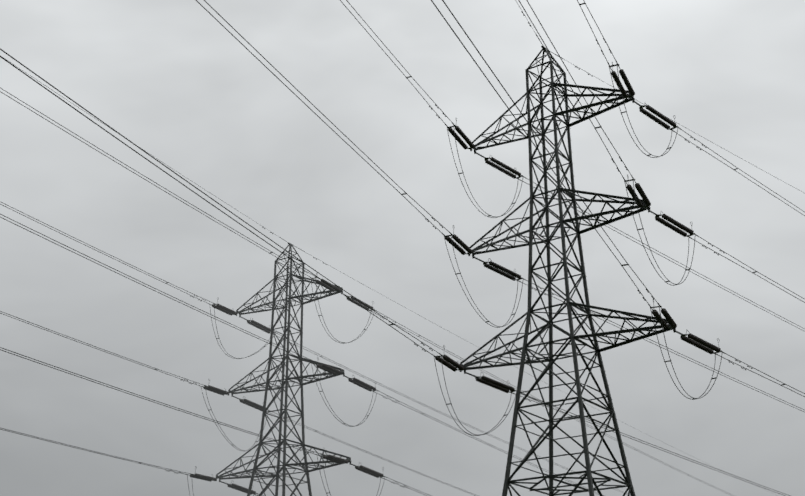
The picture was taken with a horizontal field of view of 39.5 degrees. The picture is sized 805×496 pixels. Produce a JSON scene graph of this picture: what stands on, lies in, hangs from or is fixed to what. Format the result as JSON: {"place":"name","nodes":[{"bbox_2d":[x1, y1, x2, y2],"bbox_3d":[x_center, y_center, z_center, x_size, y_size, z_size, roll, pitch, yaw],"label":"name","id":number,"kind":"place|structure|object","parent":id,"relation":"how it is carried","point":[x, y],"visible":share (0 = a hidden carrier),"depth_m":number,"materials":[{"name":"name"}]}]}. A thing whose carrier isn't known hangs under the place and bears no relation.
{"place":"outdoors","nodes":[
{"label":"outdoors","id":0,"kind":"place"},
{"bbox_2d":[0,0,804,495],"label":"sky","id":1,"kind":"structure","parent":0,"point":[165,75],"materials":[{"name":"grey"}]},
{"bbox_3d":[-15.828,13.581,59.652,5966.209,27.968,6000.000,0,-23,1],"label":"ground","id":2,"kind":"structure","parent":0,"visible":0},
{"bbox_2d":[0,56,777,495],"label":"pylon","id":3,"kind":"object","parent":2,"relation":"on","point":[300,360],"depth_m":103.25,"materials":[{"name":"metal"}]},
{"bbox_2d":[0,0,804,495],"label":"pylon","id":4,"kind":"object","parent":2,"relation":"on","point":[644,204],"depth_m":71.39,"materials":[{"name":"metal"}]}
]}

